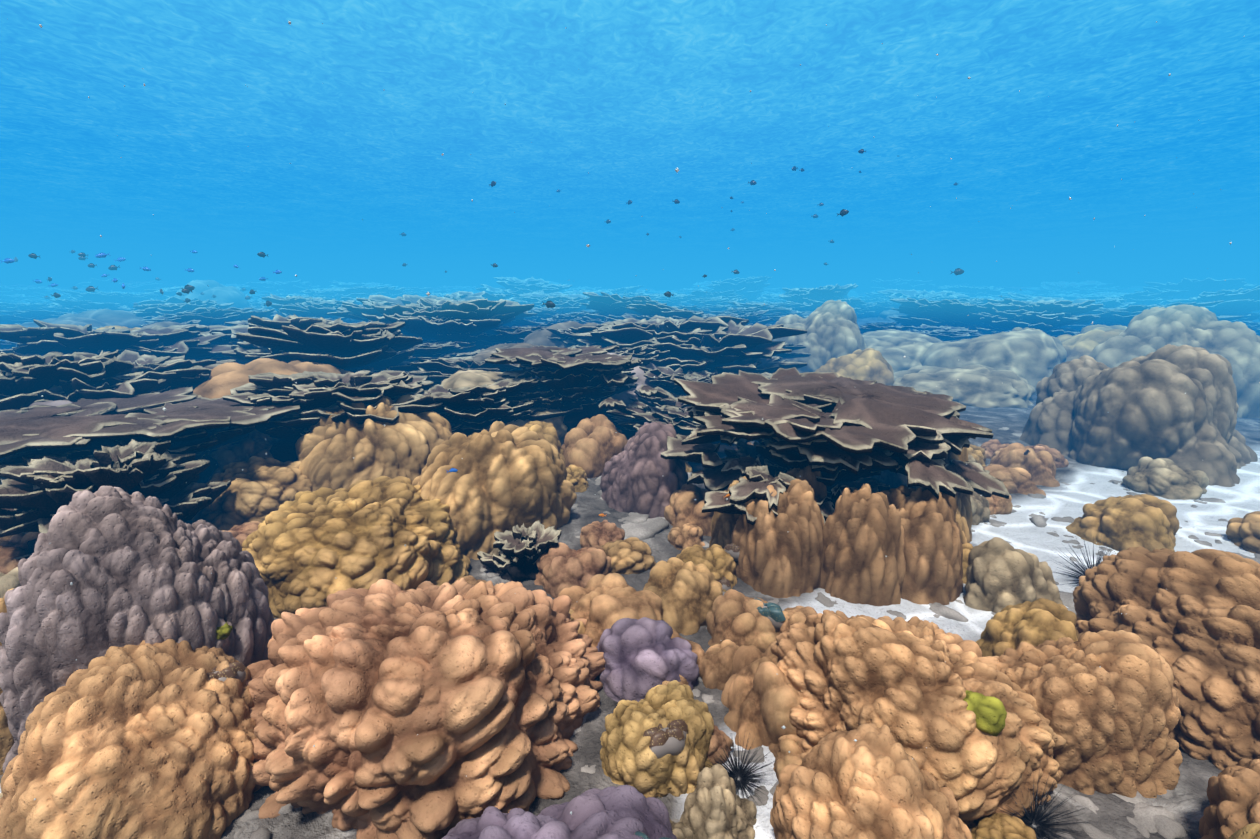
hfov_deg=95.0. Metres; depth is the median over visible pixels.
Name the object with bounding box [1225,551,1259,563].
rubble
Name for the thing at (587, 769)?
base rubble
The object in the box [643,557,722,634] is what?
coral
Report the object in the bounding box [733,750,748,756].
sand debris
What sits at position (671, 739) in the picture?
giant clam
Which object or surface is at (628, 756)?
coral
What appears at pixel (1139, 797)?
rubble
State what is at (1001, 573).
coral
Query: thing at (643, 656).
coral
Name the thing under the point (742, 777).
sea urchin
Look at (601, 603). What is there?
coral
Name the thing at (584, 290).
plate coral
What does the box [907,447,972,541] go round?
coral
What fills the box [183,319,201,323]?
plate coral
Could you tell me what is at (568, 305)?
plate coral
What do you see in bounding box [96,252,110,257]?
fish
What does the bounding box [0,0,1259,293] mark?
water surface
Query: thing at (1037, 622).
coral
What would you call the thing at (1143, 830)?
base rubble
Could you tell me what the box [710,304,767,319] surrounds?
plate coral
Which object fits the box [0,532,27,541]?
coral
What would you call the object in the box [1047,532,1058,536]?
base rubble
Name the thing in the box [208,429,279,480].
coral
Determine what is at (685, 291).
plate coral
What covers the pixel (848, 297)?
plate coral
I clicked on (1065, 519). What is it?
base rubble
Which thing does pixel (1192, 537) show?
base rubble
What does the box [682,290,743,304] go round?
plate coral
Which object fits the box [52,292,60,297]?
fish
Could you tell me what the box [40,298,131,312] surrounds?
plate coral
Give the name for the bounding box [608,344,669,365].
plate coral
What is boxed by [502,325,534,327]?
plate coral
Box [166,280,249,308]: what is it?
coral
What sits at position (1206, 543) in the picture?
sand debris
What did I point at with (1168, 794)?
base rubble
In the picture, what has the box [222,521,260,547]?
coral
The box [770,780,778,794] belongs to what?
base rubble
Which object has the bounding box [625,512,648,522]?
rubble
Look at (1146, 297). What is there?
plate coral
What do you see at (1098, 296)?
plate coral
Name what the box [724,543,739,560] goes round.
giant clam
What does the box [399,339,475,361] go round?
plate coral
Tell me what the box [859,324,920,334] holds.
plate coral
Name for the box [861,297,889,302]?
plate coral
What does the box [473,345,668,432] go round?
plate coral
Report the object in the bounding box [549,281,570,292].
plate coral
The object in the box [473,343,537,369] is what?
coral band
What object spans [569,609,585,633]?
coral
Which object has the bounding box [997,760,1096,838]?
sea urchin
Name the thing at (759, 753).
rubble
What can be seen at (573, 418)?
plate coral
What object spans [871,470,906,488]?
coral
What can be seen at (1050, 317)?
plate coral
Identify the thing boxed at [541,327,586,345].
plate coral
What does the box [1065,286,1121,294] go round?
plate coral
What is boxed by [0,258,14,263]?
fish
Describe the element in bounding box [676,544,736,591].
coral
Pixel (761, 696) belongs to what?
coral
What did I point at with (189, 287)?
fish
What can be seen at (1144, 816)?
base rubble
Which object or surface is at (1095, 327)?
coral
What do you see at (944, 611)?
rubble
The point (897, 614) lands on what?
sand debris
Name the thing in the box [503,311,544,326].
plate coral
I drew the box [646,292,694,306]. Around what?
plate coral
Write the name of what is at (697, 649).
coral
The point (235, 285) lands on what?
plate coral
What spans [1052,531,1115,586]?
sea urchin
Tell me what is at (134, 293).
plate coral
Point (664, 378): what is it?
plate coral
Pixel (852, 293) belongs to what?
coral
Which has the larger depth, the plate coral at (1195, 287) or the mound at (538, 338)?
the plate coral at (1195, 287)
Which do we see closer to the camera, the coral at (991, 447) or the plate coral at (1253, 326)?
the coral at (991, 447)
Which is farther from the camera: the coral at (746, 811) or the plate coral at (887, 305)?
the plate coral at (887, 305)
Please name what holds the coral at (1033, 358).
on the seabed
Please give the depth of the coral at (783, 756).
1.38 m
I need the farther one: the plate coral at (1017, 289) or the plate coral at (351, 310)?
the plate coral at (1017, 289)
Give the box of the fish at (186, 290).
[181,288,192,293]
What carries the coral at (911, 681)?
on the seabed
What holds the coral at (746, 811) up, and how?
on the seabed
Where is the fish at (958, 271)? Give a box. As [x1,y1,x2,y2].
[950,268,963,274]
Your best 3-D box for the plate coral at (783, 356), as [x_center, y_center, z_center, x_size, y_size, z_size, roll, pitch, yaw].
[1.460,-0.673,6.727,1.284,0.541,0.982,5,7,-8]
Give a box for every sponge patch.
[216,622,232,639]
[963,690,1006,735]
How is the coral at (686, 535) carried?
on the seabed
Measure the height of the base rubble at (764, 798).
0.039 m
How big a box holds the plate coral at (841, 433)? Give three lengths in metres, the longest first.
1.636 x 1.541 x 1.008 m
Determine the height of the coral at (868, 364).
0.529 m
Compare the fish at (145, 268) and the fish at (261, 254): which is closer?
the fish at (261, 254)
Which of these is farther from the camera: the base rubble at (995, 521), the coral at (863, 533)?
the base rubble at (995, 521)
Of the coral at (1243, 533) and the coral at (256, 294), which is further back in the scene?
the coral at (256, 294)
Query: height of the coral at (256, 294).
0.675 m
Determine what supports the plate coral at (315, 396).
on the seabed
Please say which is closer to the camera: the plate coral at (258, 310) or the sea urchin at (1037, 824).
the sea urchin at (1037, 824)
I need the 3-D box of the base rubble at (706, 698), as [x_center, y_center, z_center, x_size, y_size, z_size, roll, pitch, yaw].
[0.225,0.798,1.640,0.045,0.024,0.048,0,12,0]
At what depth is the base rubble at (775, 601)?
2.15 m
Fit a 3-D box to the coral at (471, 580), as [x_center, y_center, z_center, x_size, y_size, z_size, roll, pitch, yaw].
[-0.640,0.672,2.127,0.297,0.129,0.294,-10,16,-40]
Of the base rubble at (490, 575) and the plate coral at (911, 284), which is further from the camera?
the plate coral at (911, 284)
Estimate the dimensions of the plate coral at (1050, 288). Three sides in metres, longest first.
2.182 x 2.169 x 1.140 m
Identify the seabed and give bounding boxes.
[0,317,1259,838]
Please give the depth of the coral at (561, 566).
2.29 m
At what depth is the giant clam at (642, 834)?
1.02 m
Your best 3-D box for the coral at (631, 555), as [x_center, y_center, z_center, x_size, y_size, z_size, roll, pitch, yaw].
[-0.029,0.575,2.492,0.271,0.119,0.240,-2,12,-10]
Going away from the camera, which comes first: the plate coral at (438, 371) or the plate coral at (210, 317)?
the plate coral at (438, 371)
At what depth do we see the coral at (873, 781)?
1.10 m
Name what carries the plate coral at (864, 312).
on the seabed
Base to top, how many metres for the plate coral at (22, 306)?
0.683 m
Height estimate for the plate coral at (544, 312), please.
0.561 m
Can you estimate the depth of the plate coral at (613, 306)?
9.04 m
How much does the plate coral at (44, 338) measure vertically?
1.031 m
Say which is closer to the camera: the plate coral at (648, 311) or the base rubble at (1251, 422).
the base rubble at (1251, 422)
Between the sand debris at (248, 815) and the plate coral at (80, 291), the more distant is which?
the plate coral at (80, 291)
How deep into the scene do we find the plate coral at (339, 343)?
4.42 m
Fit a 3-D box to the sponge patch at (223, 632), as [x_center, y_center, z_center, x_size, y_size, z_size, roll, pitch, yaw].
[-1.076,0.560,1.527,0.043,0.036,0.042,0,12,-1]
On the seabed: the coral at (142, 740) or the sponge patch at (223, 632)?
the coral at (142, 740)
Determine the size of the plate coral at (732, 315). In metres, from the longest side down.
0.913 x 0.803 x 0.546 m
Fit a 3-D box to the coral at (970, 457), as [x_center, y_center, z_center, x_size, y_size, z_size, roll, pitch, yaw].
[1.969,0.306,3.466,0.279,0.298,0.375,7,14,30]
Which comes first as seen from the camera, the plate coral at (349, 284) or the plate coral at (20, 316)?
the plate coral at (20, 316)
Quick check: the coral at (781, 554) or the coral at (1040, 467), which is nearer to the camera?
the coral at (781, 554)
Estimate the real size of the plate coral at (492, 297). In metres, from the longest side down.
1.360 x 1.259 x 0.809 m
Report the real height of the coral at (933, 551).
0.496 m
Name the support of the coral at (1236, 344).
on the seabed
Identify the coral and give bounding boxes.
[0,302,55,323]
[0,310,83,323]
[0,319,232,359]
[0,340,17,349]
[0,350,177,408]
[0,385,72,484]
[0,387,299,537]
[0,394,38,460]
[0,439,230,559]
[0,486,273,772]
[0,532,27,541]
[0,532,39,573]
[0,567,20,597]
[0,588,13,774]
[0,639,262,838]
[19,309,148,327]
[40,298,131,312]
[46,289,119,294]
[58,350,235,393]
[61,290,157,308]
[96,326,140,330]
[111,291,145,302]
[130,300,233,320]
[131,297,198,310]
[140,286,258,300]
[140,307,273,326]
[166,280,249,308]
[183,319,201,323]
[188,456,312,530]
[193,358,353,398]
[196,315,317,360]
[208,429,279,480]
[222,283,248,286]
[222,320,385,363]
[222,370,464,461]
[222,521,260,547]
[225,320,247,325]
[236,314,422,374]
[240,305,259,308]
[241,308,271,311]
[242,290,260,299]
[242,476,469,618]
[246,280,311,293]
[246,578,605,838]
[248,296,285,301]
[249,301,265,308]
[254,292,302,299]
[260,280,326,288]
[260,295,336,310]
[262,293,362,322]
[288,287,345,300]
[295,394,451,490]
[327,294,454,321]
[329,280,397,289]
[334,286,417,298]
[341,297,368,304]
[362,298,533,357]
[391,378,564,436]
[398,287,431,296]
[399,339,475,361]
[405,356,521,389]
[412,421,576,559]
[418,290,481,295]
[421,291,485,300]
[424,293,450,296]
[436,575,487,586]
[437,285,478,292]
[442,785,676,838]
[456,343,505,356]
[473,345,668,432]
[475,277,572,298]
[475,326,546,347]
[477,520,560,581]
[482,292,521,302]
[490,548,502,573]
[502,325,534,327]
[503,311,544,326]
[512,290,587,309]
[519,421,564,462]
[523,307,561,323]
[528,368,637,430]
[534,543,611,597]
[535,321,578,326]
[539,295,589,313]
[541,312,602,323]
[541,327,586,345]
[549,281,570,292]
[558,573,662,646]
[561,414,627,477]
[563,286,607,291]
[563,289,621,297]
[566,464,588,491]
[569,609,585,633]
[572,315,748,358]
[574,316,611,323]
[580,292,666,320]
[580,520,624,547]
[596,617,699,701]
[597,286,649,294]
[600,422,687,517]
[600,537,655,573]
[600,680,713,797]
[606,303,709,320]
[606,386,736,470]
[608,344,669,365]
[619,292,650,297]
[636,289,666,293]
[639,364,714,395]
[640,320,806,374]
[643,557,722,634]
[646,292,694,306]
[660,286,704,294]
[661,367,1009,524]
[662,629,704,684]
[664,483,713,535]
[668,523,704,549]
[669,818,693,838]
[670,305,709,313]
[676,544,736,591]
[680,764,737,838]
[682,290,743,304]
[685,281,713,288]
[685,461,691,472]
[687,295,747,308]
[692,276,771,302]
[698,639,738,690]
[701,305,736,313]
[706,589,776,651]
[707,725,733,764]
[709,314,737,316]
[709,476,746,548]
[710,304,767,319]
[721,641,802,749]
[727,302,805,321]
[729,372,771,378]
[731,479,824,597]
[733,795,756,838]
[735,309,774,325]
[737,301,783,307]
[755,293,785,301]
[760,291,781,294]
[765,302,796,309]
[765,315,807,324]
[769,738,811,778]
[770,723,972,838]
[771,610,1065,828]
[772,300,866,372]
[772,344,810,361]
[776,606,817,635]
[779,283,864,312]
[786,465,826,500]
[798,311,811,316]
[815,348,894,385]
[821,483,905,605]
[844,295,861,298]
[847,290,858,296]
[851,302,881,318]
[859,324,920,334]
[860,322,899,327]
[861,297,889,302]
[862,292,897,303]
[862,329,941,372]
[865,301,899,316]
[871,278,935,291]
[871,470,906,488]
[876,310,905,321]
[877,289,969,308]
[882,485,963,604]
[889,298,984,330]
[893,364,1035,407]
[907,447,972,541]
[911,324,984,341]
[920,329,1066,394]
[933,284,971,291]
[936,298,992,304]
[937,285,1008,297]
[956,506,969,543]
[962,543,972,583]
[963,537,1063,612]
[967,444,985,465]
[968,455,975,461]
[970,491,989,524]
[971,296,1001,298]
[971,813,1035,838]
[972,298,1102,336]
[976,598,1078,656]
[980,439,1009,458]
[982,464,1045,495]
[986,495,1012,514]
[990,443,1059,486]
[991,448,1002,458]
[993,292,1071,300]
[993,630,1182,797]
[994,286,1033,291]
[1009,293,1039,296]
[1012,327,1041,330]
[1019,344,1257,486]
[1021,281,1113,295]
[1025,444,1068,467]
[1027,296,1092,315]
[1048,292,1131,299]
[1056,329,1124,361]
[1060,300,1243,330]
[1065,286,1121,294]
[1066,494,1178,551]
[1073,546,1259,770]
[1077,294,1119,298]
[1077,324,1126,334]
[1085,290,1196,304]
[1088,304,1259,417]
[1093,297,1135,307]
[1121,457,1208,499]
[1134,278,1256,299]
[1165,285,1259,320]
[1199,758,1259,838]
[1226,511,1259,553]
[1228,823,1259,838]
[1230,320,1259,335]
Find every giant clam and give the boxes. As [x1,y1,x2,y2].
[207,662,245,681]
[634,831,671,838]
[643,719,687,758]
[718,577,730,589]
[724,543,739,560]
[753,598,785,630]
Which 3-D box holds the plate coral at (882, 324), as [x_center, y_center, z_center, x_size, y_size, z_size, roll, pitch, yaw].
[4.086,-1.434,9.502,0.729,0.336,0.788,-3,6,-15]
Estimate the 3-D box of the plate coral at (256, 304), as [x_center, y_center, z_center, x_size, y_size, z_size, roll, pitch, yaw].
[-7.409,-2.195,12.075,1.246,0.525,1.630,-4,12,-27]
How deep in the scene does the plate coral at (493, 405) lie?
3.50 m
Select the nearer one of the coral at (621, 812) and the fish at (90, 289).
the coral at (621, 812)
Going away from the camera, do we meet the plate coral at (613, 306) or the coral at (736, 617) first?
the coral at (736, 617)
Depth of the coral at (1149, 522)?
2.66 m
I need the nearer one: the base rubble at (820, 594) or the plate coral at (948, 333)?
the base rubble at (820, 594)
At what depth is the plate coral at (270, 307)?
10.80 m
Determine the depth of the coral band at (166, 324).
6.10 m
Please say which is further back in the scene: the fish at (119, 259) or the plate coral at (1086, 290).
the plate coral at (1086, 290)
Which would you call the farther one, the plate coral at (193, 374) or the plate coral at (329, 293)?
the plate coral at (329, 293)
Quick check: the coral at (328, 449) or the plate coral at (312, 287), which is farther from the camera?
the plate coral at (312, 287)
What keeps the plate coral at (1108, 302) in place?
on the seabed
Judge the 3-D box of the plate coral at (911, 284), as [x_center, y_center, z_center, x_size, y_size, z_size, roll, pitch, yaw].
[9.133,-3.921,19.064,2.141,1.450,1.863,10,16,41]
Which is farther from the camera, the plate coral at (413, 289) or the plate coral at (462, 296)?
the plate coral at (413, 289)
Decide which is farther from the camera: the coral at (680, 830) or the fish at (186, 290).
the fish at (186, 290)
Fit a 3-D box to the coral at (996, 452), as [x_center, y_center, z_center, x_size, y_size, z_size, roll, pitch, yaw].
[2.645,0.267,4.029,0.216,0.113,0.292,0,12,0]
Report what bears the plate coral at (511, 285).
on the seabed
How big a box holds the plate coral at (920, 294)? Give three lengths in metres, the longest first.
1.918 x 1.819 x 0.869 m
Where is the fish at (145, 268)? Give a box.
[139,266,150,270]
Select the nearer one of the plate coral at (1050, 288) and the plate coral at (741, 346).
the plate coral at (741, 346)
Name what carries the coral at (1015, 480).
on the seabed
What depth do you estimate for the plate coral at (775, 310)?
10.26 m
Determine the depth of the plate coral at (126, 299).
10.99 m
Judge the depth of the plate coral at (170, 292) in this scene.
12.12 m
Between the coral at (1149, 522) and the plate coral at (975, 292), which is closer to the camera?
the coral at (1149, 522)
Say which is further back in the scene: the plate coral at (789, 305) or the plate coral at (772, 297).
the plate coral at (772, 297)
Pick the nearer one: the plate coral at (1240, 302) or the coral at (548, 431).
the coral at (548, 431)
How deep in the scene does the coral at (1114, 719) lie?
1.33 m
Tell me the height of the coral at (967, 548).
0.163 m
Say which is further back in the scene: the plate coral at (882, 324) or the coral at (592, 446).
the plate coral at (882, 324)
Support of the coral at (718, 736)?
on the seabed
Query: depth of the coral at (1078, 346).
6.64 m
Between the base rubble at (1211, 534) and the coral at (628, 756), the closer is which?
the coral at (628, 756)
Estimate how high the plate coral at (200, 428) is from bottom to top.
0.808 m
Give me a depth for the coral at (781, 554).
2.21 m
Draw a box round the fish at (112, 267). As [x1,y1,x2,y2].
[108,265,119,269]
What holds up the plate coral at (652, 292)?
on the seabed
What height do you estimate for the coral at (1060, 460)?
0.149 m
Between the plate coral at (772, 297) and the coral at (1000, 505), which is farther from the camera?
the plate coral at (772, 297)
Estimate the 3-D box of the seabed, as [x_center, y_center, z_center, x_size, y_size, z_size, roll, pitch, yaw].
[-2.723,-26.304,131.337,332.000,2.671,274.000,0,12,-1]
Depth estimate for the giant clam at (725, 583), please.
2.24 m
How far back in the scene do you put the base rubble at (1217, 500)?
3.20 m
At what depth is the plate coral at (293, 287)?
16.08 m
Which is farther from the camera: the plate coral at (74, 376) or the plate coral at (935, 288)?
the plate coral at (935, 288)
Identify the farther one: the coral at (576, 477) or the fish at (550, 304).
the fish at (550, 304)
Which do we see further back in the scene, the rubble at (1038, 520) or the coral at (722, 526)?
the rubble at (1038, 520)
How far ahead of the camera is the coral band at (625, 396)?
4.42 m
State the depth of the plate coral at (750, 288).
14.46 m
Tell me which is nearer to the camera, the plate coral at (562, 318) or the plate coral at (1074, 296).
the plate coral at (562, 318)
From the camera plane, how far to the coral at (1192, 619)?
1.56 m
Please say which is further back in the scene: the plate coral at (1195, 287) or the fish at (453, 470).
the plate coral at (1195, 287)
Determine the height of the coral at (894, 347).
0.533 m
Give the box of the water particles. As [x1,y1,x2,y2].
[34,21,1259,814]
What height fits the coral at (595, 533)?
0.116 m
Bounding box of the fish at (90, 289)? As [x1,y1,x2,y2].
[86,286,98,291]
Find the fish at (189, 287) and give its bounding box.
[181,284,194,290]
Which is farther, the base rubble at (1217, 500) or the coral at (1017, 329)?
the coral at (1017, 329)
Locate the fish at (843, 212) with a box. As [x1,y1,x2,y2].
[837,209,848,216]
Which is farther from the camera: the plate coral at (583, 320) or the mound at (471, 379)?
the plate coral at (583, 320)
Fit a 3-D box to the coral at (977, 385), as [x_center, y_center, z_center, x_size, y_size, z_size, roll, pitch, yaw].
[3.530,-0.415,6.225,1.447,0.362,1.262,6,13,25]
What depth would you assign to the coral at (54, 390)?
3.09 m
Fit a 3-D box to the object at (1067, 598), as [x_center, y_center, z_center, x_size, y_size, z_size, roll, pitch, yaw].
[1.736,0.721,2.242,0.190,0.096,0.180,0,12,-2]
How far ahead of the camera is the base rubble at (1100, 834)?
1.23 m
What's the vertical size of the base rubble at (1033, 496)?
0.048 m
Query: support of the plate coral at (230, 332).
on the seabed
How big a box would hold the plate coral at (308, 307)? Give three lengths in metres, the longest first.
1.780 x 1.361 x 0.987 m
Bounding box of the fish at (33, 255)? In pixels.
[28,253,39,258]
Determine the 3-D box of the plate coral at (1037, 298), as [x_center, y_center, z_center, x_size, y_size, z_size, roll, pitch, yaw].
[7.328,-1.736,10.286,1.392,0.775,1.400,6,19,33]
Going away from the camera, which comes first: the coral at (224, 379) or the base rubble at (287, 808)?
the base rubble at (287, 808)
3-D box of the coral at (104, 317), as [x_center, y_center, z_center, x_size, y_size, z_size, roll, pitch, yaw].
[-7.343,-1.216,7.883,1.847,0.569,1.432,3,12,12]
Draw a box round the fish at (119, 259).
[114,257,125,261]
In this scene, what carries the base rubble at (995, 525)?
on the seabed
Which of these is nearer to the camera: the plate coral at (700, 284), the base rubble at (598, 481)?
the base rubble at (598, 481)
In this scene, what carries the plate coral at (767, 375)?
on the seabed
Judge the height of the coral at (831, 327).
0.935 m
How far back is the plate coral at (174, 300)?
9.25 m
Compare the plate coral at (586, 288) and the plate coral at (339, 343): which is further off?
the plate coral at (586, 288)
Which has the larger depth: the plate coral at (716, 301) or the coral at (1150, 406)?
the plate coral at (716, 301)
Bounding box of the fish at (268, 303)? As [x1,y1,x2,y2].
[263,300,271,306]
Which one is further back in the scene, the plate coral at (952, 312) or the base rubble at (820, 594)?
the plate coral at (952, 312)
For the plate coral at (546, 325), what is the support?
on the seabed
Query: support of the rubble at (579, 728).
on the seabed
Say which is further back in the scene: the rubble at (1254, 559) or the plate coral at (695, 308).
the plate coral at (695, 308)
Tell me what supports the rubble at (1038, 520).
on the seabed
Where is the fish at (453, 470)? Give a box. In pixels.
[446,468,457,472]
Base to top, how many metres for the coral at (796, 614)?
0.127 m
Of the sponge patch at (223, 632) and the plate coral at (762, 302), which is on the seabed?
the plate coral at (762, 302)
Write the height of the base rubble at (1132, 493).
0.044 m
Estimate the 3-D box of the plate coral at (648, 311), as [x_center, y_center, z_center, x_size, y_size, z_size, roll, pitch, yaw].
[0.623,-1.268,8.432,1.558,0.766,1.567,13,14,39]
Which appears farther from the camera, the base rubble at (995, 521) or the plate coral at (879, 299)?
the plate coral at (879, 299)
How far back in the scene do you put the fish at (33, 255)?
4.74 m
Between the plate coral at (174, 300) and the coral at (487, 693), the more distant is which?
the plate coral at (174, 300)
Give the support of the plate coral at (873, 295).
on the seabed
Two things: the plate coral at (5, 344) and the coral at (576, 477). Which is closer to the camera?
the coral at (576, 477)
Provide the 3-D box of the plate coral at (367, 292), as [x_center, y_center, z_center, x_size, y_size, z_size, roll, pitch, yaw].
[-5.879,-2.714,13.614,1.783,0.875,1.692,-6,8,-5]
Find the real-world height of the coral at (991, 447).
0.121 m
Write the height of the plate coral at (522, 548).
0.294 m
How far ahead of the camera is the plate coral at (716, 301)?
12.42 m
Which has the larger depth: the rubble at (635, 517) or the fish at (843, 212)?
the fish at (843, 212)
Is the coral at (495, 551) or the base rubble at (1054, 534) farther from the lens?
the base rubble at (1054, 534)
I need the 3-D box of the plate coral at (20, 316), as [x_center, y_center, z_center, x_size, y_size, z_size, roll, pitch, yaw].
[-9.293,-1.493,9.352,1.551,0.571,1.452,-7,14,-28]
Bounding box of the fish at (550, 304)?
[543,300,555,307]
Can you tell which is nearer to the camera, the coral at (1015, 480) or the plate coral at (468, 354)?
the coral at (1015, 480)
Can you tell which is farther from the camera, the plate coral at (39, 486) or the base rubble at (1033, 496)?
the base rubble at (1033, 496)
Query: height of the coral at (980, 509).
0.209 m
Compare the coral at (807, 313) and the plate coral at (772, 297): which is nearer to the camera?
the coral at (807, 313)
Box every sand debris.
[239,809,258,821]
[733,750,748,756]
[886,610,905,619]
[1077,821,1108,838]
[1194,540,1212,546]
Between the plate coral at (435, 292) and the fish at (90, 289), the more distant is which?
the plate coral at (435, 292)
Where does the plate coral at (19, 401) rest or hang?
on the seabed
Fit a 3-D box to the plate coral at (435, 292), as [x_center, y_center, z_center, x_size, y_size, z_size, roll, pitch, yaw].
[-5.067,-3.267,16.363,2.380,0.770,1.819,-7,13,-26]
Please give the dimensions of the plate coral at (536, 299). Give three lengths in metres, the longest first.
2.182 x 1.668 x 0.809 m
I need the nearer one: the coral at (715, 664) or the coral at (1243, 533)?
the coral at (715, 664)
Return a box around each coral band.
[130,321,190,328]
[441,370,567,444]
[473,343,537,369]
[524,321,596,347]
[607,353,656,415]
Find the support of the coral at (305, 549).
on the seabed
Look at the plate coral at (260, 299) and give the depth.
12.72 m
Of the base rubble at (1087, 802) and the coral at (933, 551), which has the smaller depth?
the base rubble at (1087, 802)
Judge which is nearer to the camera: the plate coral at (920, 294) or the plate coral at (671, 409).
the plate coral at (671, 409)
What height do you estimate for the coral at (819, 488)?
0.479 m
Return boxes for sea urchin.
[698,726,775,808]
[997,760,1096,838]
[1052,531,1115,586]
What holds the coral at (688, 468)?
on the seabed
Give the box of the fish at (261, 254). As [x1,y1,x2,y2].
[257,252,266,257]
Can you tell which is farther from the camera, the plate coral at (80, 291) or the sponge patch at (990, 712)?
the plate coral at (80, 291)
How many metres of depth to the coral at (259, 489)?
2.75 m
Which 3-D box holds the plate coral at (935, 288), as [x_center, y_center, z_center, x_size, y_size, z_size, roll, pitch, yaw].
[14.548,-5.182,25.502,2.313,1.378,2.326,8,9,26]
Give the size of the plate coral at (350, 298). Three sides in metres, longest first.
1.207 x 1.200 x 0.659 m
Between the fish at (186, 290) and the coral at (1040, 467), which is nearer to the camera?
the coral at (1040, 467)
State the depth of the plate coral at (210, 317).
7.53 m
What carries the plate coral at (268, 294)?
on the seabed
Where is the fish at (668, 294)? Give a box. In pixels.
[664,291,673,296]
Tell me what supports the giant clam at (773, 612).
on the seabed
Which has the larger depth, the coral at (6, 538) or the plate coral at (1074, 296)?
the plate coral at (1074, 296)
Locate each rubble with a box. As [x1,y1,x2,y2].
[234,827,245,838]
[249,827,270,838]
[278,803,293,814]
[480,566,487,571]
[487,573,494,577]
[571,505,578,510]
[573,712,589,734]
[581,765,595,773]
[595,478,600,484]
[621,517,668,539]
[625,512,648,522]
[692,689,700,696]
[702,694,713,703]
[741,746,764,763]
[747,785,768,805]
[768,599,778,603]
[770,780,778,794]
[815,596,837,606]
[817,592,830,601]
[929,602,967,621]
[988,519,1006,524]
[990,523,1003,526]
[1010,433,1020,436]
[1028,494,1043,498]
[1029,515,1048,527]
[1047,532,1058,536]
[1051,517,1073,522]
[1055,831,1074,838]
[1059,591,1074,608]
[1062,540,1079,543]
[1070,794,1098,813]
[1087,824,1115,838]
[1112,791,1146,803]
[1126,816,1149,837]
[1127,492,1139,495]
[1133,805,1175,832]
[1135,802,1186,838]
[1161,787,1175,798]
[1188,535,1198,539]
[1199,498,1225,502]
[1204,532,1221,536]
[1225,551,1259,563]
[1244,420,1259,423]
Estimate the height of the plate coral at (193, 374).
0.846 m
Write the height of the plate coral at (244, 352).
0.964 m
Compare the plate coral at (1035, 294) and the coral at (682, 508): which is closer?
the coral at (682, 508)
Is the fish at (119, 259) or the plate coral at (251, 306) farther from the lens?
the plate coral at (251, 306)
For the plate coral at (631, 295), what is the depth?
13.02 m
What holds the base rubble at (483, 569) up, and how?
on the seabed
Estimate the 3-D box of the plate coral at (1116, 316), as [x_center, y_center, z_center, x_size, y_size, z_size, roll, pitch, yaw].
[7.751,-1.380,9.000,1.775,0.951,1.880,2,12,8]
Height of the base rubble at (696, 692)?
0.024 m
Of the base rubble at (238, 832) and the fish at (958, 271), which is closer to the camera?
the base rubble at (238, 832)
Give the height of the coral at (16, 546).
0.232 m
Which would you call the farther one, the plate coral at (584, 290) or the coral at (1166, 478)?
the plate coral at (584, 290)
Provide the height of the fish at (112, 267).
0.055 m
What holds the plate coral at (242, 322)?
on the seabed
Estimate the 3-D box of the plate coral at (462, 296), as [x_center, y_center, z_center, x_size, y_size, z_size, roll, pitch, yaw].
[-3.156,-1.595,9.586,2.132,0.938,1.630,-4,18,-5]
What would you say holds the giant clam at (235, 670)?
on the coral at (142, 740)
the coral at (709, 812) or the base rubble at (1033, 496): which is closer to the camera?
the coral at (709, 812)
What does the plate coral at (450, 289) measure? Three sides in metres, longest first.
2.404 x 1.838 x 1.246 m
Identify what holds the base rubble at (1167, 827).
on the seabed
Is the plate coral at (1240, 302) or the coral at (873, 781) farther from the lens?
the plate coral at (1240, 302)
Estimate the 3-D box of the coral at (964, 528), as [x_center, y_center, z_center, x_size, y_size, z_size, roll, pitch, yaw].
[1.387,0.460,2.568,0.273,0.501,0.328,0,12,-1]
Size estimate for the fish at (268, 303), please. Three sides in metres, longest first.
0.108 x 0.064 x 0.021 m
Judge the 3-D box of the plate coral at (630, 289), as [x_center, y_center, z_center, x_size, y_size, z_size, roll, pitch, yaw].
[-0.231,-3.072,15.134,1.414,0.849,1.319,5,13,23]
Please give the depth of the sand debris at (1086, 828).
1.23 m
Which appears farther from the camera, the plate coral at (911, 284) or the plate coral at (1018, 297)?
the plate coral at (911, 284)
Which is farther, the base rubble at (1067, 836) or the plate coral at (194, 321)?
the plate coral at (194, 321)
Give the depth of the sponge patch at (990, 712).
1.22 m
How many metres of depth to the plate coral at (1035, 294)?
15.20 m
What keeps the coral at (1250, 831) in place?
on the seabed
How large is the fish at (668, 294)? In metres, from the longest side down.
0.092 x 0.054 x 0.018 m
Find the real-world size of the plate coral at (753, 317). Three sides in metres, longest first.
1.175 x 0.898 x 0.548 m
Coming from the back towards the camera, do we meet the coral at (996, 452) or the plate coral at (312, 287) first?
the plate coral at (312, 287)
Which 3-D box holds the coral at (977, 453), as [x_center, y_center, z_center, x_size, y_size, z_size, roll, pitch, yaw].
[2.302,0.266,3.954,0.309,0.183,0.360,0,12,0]
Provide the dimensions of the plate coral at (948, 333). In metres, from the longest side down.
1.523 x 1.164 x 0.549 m
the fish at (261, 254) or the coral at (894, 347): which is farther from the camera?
the coral at (894, 347)
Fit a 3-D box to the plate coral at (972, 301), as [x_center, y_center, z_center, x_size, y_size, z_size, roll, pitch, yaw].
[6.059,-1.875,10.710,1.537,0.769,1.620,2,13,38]
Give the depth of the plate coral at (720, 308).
11.46 m

